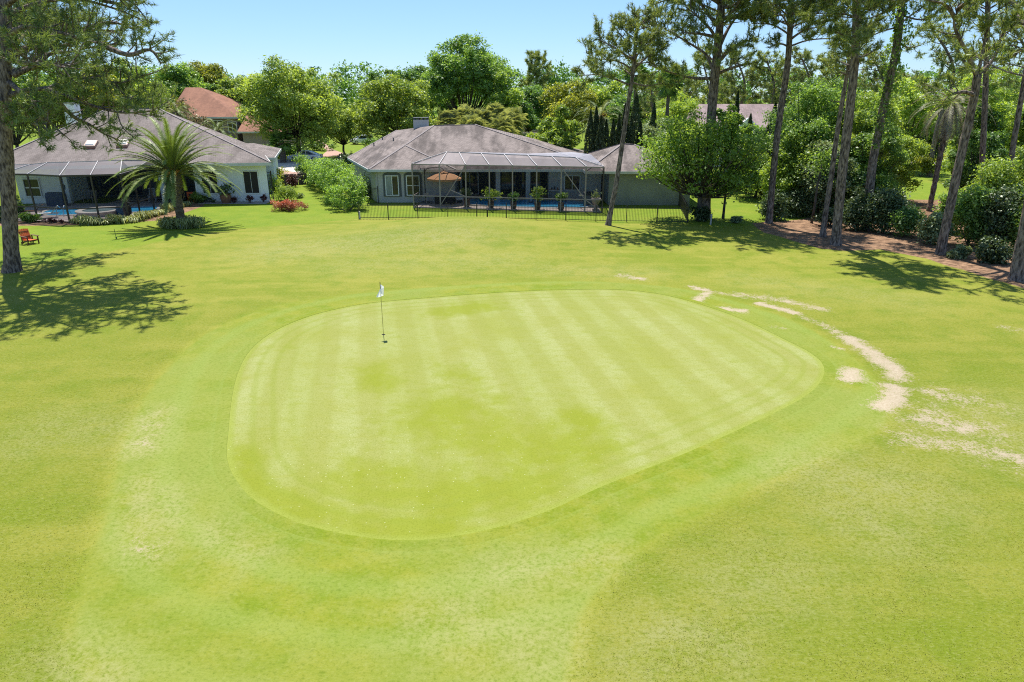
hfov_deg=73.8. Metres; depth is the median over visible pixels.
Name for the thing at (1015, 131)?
pine tree
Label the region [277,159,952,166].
road
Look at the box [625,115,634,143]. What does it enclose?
cypress
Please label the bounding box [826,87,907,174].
broadleaf tree
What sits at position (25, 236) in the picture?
lawn chair
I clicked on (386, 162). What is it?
grey house
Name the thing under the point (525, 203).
swimming pool
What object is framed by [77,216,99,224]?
border lily
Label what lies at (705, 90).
pine
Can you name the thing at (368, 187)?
shrub
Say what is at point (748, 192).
hedge
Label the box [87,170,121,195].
glass door
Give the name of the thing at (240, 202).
garden path
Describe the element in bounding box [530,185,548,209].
potted plant
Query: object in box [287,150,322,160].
parked sedan
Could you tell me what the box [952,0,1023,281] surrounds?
pine tree
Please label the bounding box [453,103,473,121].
fan palm
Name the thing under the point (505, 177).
glass door
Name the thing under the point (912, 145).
broadleaf tree
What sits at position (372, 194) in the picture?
shrub
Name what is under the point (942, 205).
shrub
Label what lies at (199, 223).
border lily
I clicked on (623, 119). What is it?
cypress
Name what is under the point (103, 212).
round spa
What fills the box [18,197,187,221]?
patio deck
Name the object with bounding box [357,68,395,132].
broadleaf tree
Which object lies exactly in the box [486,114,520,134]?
fan palm
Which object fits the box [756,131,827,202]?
broadleaf tree
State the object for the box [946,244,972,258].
shrub
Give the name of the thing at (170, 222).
border lily
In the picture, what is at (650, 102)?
pine
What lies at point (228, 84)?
broadleaf tree
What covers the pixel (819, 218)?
shrub
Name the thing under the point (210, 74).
broadleaf tree
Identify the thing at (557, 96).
broadleaf tree
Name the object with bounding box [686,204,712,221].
shrub
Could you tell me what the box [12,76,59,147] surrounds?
broadleaf tree
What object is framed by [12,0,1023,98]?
sky
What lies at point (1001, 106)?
broadleaf tree
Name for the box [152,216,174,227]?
border lily
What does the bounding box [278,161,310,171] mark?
driveway
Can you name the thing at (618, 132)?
cypress
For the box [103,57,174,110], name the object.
broadleaf tree
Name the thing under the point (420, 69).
broadleaf tree
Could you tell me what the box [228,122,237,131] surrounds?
window
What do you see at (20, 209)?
shrub
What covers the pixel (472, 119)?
fan palm
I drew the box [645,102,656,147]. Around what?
cypress
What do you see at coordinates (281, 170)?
shrub
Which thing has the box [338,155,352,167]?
shrub
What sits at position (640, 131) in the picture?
cypress
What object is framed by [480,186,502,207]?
potted plant
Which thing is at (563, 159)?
pool cage
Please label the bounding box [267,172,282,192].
shrub
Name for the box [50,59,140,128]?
broadleaf tree
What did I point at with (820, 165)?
young tree
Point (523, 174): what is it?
glass door
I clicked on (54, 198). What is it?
covered grill
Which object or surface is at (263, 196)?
shrub
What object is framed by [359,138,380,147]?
shrub
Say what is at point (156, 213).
border lily
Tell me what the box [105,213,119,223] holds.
border lily
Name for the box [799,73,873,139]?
broadleaf tree
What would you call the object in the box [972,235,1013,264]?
shrub
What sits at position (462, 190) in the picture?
potted plant
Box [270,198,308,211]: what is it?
flowering shrub
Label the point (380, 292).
flagstick
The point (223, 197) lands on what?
potted plant
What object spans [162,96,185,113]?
broadleaf tree
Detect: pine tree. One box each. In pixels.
[0,0,182,273]
[517,49,555,90]
[571,2,678,225]
[638,0,775,217]
[739,0,851,223]
[795,0,910,245]
[811,18,885,236]
[861,0,954,230]
[910,0,1023,254]
[941,0,1014,179]
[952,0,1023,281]
[986,8,1023,177]
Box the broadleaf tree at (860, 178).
[825,170,875,206]
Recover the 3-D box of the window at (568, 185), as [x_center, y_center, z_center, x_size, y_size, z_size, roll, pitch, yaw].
[5.600,-14.695,63.417,1.510,1.370,0.080,0,20,0]
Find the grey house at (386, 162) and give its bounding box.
[347,117,689,204]
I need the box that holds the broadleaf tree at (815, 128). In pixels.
[756,80,841,175]
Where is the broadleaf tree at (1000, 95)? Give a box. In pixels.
[932,43,1016,178]
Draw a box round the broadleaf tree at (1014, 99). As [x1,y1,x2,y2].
[979,65,1023,155]
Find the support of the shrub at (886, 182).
on the ground at (190, 571)
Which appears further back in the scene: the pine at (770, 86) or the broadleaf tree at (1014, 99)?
the pine at (770, 86)
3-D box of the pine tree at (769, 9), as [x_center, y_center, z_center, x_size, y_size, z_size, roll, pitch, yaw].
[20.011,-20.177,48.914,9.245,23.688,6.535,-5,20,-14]
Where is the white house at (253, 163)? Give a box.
[14,103,281,203]
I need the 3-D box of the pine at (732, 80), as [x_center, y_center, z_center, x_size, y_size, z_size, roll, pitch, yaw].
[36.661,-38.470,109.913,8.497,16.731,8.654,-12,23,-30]
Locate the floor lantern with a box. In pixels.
[529,193,532,202]
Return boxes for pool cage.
[0,160,193,222]
[411,151,604,212]
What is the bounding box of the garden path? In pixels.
[198,201,270,203]
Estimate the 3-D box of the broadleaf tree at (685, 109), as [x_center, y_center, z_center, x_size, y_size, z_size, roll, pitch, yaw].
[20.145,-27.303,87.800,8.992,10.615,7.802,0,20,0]
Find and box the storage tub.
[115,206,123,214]
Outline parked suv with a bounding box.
[349,135,373,144]
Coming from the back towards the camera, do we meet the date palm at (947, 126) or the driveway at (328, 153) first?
the driveway at (328, 153)
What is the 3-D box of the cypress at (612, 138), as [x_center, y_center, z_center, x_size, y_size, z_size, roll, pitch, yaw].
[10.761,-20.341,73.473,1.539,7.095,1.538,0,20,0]
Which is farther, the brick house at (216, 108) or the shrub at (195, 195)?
the brick house at (216, 108)
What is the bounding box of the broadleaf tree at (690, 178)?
[634,109,779,221]
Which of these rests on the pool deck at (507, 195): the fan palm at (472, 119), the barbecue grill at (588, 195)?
the barbecue grill at (588, 195)
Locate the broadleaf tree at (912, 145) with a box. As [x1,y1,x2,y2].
[878,134,931,192]
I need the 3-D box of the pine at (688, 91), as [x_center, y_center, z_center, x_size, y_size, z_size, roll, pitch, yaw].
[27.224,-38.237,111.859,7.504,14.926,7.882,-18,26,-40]
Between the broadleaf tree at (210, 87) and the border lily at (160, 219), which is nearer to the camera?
the border lily at (160, 219)
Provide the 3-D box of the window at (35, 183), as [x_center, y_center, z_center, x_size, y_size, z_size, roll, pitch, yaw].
[-42.951,-13.733,61.128,1.550,1.760,0.160,0,20,0]
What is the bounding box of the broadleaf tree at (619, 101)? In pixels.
[606,92,655,126]
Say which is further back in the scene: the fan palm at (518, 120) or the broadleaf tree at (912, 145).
the fan palm at (518, 120)
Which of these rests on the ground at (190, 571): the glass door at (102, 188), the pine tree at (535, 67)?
the pine tree at (535, 67)
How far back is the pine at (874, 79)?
91.15 m
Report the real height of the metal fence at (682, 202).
1.381 m
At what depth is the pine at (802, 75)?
99.97 m
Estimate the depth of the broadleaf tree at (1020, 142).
56.34 m
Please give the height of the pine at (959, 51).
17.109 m
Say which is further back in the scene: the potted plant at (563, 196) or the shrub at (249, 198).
the shrub at (249, 198)
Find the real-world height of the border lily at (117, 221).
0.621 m
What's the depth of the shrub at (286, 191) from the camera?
63.02 m
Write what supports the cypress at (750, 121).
on the ground at (190, 571)
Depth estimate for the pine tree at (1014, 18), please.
37.21 m
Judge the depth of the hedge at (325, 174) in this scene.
60.39 m
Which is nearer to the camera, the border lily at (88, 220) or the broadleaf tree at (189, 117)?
the border lily at (88, 220)
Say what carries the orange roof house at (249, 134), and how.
on the ground at (190, 571)
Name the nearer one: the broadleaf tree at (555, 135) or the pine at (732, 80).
the broadleaf tree at (555, 135)
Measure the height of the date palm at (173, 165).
7.941 m
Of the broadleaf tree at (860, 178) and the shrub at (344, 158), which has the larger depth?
the shrub at (344, 158)
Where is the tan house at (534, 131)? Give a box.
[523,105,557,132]
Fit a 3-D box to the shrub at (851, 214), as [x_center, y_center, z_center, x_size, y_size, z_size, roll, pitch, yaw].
[24.781,-9.548,48.772,3.751,3.425,3.611,19,27,41]
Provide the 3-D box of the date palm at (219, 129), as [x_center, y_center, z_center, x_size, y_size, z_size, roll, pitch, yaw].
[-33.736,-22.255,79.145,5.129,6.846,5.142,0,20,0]
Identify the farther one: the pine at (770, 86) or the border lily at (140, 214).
the pine at (770, 86)
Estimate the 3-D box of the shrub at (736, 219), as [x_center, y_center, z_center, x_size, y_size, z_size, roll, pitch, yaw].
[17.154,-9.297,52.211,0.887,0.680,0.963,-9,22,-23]
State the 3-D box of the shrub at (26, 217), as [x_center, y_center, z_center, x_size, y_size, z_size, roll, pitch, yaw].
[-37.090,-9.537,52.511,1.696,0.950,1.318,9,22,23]
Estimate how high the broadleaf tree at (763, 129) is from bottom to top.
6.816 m
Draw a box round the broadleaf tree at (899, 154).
[849,122,911,188]
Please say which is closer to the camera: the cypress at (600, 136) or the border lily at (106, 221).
the border lily at (106, 221)
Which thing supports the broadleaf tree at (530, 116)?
on the ground at (190, 571)
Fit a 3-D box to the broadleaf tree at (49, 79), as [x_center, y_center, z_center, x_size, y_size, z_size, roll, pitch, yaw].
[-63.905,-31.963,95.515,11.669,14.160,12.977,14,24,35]
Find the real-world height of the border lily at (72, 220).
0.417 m
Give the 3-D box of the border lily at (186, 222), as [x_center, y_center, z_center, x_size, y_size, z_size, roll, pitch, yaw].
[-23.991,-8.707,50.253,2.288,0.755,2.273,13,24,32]
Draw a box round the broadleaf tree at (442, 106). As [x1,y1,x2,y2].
[430,72,456,118]
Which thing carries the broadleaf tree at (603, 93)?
on the ground at (190, 571)
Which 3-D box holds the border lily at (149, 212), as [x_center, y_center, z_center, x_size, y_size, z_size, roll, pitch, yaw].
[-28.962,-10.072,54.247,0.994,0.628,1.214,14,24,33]
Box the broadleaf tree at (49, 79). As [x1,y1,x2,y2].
[12,58,95,134]
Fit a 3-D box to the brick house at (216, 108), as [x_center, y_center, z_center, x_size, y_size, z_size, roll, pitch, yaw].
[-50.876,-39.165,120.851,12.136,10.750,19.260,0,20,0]
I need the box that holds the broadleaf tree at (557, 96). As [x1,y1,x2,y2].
[536,78,608,135]
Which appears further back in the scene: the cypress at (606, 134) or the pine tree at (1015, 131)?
the cypress at (606, 134)
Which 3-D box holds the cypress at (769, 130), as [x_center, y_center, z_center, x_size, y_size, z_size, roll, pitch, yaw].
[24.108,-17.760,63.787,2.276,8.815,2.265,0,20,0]
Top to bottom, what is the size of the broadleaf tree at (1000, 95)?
13.971 m
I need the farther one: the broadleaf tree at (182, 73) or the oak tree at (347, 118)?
the broadleaf tree at (182, 73)
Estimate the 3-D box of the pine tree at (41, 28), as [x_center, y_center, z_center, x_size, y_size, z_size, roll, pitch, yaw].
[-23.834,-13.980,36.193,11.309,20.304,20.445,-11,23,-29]
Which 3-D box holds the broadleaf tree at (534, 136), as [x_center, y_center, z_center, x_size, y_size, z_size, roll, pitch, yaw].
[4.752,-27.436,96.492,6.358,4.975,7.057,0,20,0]
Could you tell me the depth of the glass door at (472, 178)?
66.53 m
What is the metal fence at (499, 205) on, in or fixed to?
on the ground at (190, 571)
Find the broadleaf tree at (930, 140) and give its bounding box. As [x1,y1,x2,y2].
[910,92,956,161]
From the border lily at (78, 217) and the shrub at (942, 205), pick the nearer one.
the shrub at (942, 205)
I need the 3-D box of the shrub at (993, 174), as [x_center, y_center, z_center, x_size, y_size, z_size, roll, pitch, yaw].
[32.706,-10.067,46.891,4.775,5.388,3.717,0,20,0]
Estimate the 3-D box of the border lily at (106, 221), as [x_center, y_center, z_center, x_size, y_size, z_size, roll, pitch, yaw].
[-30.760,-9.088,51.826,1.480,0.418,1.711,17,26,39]
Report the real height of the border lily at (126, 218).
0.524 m
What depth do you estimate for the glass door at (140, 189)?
64.85 m
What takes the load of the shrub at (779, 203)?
on the ground at (190, 571)
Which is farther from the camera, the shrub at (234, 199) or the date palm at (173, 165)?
the shrub at (234, 199)
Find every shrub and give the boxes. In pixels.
[16,195,24,214]
[18,211,42,222]
[42,217,64,222]
[188,190,204,202]
[197,195,215,202]
[231,196,236,202]
[245,195,253,202]
[259,193,267,201]
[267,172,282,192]
[269,184,300,200]
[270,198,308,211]
[276,165,288,184]
[284,172,298,186]
[286,145,304,155]
[291,152,310,172]
[300,137,337,150]
[337,151,353,159]
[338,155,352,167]
[357,174,371,197]
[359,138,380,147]
[366,186,378,204]
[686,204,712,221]
[729,215,742,222]
[755,189,791,221]
[780,184,822,218]
[808,192,834,215]
[811,206,843,225]
[829,183,878,230]
[853,186,914,233]
[874,173,914,202]
[883,201,927,236]
[912,209,954,244]
[932,188,964,232]
[943,184,1001,245]
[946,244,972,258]
[959,154,1022,200]
[967,180,1023,247]
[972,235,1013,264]
[997,177,1023,250]
[1007,151,1023,199]
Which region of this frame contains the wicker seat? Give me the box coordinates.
[435,197,454,203]
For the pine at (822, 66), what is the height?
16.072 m
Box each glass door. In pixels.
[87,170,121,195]
[117,170,144,195]
[458,172,460,191]
[461,172,478,193]
[494,172,515,193]
[521,172,540,193]
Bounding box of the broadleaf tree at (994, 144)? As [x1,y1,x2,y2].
[941,127,1019,192]
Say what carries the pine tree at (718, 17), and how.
on the ground at (190, 571)
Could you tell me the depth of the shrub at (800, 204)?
54.34 m
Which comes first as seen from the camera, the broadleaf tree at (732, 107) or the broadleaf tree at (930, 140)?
the broadleaf tree at (732, 107)
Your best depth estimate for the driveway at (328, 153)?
113.99 m
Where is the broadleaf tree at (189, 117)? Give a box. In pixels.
[167,97,210,127]
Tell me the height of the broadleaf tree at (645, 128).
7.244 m
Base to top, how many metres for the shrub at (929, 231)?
2.269 m
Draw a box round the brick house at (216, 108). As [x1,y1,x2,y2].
[173,87,256,141]
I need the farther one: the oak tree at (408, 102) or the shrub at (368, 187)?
the oak tree at (408, 102)
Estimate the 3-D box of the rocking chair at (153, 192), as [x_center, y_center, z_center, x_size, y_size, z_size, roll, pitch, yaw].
[-32.625,-13.201,61.864,0.620,1.238,1.162,-6,21,-16]
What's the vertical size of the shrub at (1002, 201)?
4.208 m
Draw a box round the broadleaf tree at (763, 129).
[736,125,786,196]
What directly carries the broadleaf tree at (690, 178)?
on the ground at (190, 571)
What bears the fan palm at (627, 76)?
on the ground at (190, 571)
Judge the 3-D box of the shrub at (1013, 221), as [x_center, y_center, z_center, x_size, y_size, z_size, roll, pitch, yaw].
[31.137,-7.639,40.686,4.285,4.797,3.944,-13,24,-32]
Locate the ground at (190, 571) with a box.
[0,99,1023,681]
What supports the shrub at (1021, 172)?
on the ground at (190, 571)
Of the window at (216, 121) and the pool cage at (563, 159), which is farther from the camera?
the window at (216, 121)
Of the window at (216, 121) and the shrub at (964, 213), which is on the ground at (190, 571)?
the shrub at (964, 213)
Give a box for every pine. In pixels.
[638,70,670,118]
[650,61,701,113]
[686,52,734,103]
[718,48,764,103]
[748,48,797,104]
[776,45,836,118]
[815,50,861,123]
[857,47,919,107]
[911,12,980,176]
[937,29,1000,166]
[992,19,1023,107]
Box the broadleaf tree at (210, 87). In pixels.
[180,83,217,92]
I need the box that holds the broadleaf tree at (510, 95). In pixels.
[481,68,524,116]
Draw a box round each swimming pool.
[40,206,160,215]
[469,198,593,207]
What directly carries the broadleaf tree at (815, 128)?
on the ground at (190, 571)
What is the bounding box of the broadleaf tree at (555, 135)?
[536,104,582,149]
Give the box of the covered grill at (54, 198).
[45,184,67,205]
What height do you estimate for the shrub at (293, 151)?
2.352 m
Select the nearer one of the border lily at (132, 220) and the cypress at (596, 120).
the border lily at (132, 220)
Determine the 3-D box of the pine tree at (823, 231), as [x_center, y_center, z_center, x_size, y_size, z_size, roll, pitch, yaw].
[21.009,-13.394,43.949,4.909,13.841,2.944,-14,24,-35]
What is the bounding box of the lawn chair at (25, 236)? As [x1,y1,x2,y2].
[18,228,39,244]
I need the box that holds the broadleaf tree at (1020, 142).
[1007,105,1023,175]
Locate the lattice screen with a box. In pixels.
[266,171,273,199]
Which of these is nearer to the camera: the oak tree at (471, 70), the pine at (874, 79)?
the pine at (874, 79)
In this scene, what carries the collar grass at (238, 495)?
on the ground at (190, 571)
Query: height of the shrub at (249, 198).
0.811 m
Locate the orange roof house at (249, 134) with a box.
[237,115,303,153]
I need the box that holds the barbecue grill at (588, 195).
[579,191,592,204]
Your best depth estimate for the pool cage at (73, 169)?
52.90 m
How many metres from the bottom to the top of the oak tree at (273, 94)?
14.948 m
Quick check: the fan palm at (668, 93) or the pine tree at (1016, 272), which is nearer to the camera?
the pine tree at (1016, 272)
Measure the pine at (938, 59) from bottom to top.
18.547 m
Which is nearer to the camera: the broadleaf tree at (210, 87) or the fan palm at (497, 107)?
the fan palm at (497, 107)
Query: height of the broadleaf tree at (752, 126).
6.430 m
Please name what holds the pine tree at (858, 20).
on the ground at (190, 571)
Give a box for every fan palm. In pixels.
[268,129,294,162]
[434,109,461,124]
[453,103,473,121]
[455,114,489,127]
[470,107,494,123]
[484,101,508,122]
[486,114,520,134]
[493,109,526,135]
[507,106,529,132]
[620,64,650,122]
[656,69,685,149]
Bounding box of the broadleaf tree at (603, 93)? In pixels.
[578,79,627,128]
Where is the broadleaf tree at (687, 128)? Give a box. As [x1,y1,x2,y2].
[662,124,705,163]
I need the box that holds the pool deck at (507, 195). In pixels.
[418,194,599,210]
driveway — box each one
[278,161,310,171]
[323,144,342,156]
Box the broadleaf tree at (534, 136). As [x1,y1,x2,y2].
[525,131,547,138]
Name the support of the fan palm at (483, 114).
on the ground at (190, 571)
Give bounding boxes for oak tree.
[228,54,349,152]
[326,104,368,153]
[349,73,445,141]
[419,30,521,116]
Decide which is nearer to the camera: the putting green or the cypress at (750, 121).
the putting green
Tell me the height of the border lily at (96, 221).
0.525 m
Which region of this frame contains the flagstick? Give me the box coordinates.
[376,285,383,334]
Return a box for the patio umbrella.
[420,167,461,203]
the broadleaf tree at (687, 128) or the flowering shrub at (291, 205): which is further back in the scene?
the broadleaf tree at (687, 128)
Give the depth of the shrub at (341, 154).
99.28 m
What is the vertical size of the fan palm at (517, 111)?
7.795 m
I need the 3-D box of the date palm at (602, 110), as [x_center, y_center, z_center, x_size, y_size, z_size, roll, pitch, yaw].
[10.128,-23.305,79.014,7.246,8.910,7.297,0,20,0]
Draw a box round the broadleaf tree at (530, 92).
[512,84,551,132]
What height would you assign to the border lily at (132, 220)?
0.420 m
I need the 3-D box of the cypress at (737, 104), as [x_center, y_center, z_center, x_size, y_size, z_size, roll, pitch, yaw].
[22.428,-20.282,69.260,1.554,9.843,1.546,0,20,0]
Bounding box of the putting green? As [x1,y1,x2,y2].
[227,289,823,539]
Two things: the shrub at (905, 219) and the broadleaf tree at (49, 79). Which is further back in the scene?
the broadleaf tree at (49, 79)
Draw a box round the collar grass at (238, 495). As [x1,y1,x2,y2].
[212,288,835,550]
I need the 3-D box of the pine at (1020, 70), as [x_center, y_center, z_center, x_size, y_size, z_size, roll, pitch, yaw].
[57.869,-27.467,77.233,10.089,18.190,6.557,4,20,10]
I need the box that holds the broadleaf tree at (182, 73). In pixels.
[153,61,208,97]
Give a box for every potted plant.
[211,182,234,202]
[459,188,470,206]
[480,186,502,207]
[508,191,519,208]
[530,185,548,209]
[555,192,567,210]
[591,189,601,210]
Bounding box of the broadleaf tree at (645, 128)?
[626,115,675,149]
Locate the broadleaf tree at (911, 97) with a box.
[891,76,942,155]
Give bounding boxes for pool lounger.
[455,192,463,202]
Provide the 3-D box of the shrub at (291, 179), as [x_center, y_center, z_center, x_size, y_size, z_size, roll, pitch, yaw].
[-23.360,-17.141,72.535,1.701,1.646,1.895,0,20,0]
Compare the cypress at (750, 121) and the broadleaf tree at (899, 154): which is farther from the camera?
the cypress at (750, 121)
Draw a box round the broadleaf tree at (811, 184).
[786,139,858,214]
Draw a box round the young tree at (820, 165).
[797,132,839,222]
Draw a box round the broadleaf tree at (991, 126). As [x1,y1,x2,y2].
[944,78,1003,186]
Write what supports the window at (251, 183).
in the white house at (253, 163)
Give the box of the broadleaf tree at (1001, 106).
[986,100,1023,173]
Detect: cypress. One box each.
[584,110,595,153]
[590,106,599,150]
[594,115,605,150]
[603,119,609,147]
[609,118,615,145]
[615,113,621,144]
[621,102,628,141]
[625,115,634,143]
[628,91,641,143]
[635,121,643,147]
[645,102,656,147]
[732,90,739,166]
[748,113,752,124]
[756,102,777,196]
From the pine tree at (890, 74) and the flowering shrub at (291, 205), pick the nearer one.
the pine tree at (890, 74)
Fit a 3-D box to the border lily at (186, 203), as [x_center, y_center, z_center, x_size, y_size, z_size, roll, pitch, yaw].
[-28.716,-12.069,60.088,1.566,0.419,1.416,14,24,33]
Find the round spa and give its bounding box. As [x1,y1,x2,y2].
[75,206,116,216]
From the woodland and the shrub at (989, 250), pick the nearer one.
the shrub at (989, 250)
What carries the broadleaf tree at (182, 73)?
on the ground at (190, 571)
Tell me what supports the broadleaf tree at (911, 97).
on the ground at (190, 571)
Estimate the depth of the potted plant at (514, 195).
57.91 m
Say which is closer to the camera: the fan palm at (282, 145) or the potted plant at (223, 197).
the potted plant at (223, 197)
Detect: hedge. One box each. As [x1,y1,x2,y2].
[300,155,369,210]
[692,187,763,197]
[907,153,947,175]
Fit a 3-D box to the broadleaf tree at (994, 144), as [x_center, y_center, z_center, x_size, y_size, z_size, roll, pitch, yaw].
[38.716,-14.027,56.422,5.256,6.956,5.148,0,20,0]
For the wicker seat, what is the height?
0.710 m
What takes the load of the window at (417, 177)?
in the grey house at (386, 162)
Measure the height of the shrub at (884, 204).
3.407 m
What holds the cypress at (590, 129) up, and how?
on the ground at (190, 571)
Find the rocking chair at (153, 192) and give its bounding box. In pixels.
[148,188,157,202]
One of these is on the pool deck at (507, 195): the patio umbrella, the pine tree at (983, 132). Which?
the patio umbrella
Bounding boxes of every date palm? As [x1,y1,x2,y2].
[105,117,242,218]
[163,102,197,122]
[197,118,238,139]
[573,100,629,141]
[908,81,1002,211]
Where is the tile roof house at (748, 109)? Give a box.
[687,104,786,166]
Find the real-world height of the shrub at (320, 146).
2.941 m
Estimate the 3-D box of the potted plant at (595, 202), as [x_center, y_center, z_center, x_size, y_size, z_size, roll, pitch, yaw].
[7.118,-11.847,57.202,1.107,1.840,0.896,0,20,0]
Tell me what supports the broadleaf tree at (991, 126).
on the ground at (190, 571)
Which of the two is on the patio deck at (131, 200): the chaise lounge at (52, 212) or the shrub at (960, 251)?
the chaise lounge at (52, 212)
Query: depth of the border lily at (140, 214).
53.15 m
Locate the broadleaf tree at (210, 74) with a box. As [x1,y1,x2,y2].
[185,60,230,87]
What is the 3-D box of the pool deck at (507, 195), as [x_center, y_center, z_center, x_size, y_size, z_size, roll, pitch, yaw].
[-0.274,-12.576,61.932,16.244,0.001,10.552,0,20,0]
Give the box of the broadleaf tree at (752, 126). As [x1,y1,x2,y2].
[739,123,765,138]
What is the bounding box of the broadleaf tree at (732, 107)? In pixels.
[716,103,754,218]
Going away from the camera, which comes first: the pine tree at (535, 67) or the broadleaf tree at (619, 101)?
the broadleaf tree at (619, 101)
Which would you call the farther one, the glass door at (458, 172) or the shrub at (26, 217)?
the glass door at (458, 172)
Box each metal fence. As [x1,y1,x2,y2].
[357,202,688,222]
[678,193,688,219]
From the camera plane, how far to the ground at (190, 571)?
16.50 m
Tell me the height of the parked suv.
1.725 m
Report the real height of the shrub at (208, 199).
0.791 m
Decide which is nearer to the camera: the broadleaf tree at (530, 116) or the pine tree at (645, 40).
the pine tree at (645, 40)
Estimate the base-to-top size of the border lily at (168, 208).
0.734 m
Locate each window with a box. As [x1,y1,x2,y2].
[21,178,43,197]
[200,171,219,193]
[213,120,223,133]
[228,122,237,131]
[242,171,260,193]
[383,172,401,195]
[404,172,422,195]
[564,175,580,189]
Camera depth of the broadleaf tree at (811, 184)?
53.77 m
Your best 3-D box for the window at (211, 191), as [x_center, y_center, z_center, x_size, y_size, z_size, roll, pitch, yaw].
[-27.537,-14.459,62.188,1.540,2.050,0.083,0,20,0]
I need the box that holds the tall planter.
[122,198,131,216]
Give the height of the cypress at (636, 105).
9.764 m
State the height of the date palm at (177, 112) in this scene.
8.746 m
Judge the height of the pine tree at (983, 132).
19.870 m
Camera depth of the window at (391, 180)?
61.65 m
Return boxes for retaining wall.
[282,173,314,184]
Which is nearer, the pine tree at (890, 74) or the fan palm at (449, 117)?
the pine tree at (890, 74)
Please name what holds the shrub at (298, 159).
on the ground at (190, 571)
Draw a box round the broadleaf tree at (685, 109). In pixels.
[640,87,704,149]
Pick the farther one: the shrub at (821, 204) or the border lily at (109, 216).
the shrub at (821, 204)
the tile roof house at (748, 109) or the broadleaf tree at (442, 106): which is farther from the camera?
the broadleaf tree at (442, 106)
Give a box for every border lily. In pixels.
[70,217,78,223]
[73,214,87,224]
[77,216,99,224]
[91,217,103,225]
[99,218,112,224]
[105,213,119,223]
[111,214,125,223]
[115,215,141,223]
[128,216,142,222]
[131,210,152,220]
[145,210,154,218]
[147,209,162,216]
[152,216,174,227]
[157,217,188,228]
[159,203,173,211]
[173,217,205,228]
[177,216,211,228]
[183,201,191,206]
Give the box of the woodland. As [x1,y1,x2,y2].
[12,56,1020,128]
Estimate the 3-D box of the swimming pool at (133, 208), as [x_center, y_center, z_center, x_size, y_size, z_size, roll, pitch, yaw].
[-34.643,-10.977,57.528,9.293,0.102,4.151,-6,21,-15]
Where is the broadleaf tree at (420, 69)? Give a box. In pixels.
[392,62,445,115]
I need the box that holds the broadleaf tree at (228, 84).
[214,74,259,107]
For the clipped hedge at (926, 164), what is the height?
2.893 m
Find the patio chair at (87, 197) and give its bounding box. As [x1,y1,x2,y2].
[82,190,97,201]
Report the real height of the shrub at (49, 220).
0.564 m
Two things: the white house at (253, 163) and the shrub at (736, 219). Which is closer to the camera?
the shrub at (736, 219)
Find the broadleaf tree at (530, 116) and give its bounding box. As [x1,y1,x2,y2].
[492,99,539,132]
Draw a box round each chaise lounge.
[21,204,42,212]
[37,205,59,216]
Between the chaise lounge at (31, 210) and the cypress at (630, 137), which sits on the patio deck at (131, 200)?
the chaise lounge at (31, 210)
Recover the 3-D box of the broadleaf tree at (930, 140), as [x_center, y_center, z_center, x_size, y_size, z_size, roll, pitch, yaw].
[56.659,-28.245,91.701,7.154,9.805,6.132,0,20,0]
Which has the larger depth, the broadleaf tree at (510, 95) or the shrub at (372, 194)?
the broadleaf tree at (510, 95)
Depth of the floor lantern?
61.78 m
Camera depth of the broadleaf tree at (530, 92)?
129.71 m
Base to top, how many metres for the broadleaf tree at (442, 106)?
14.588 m

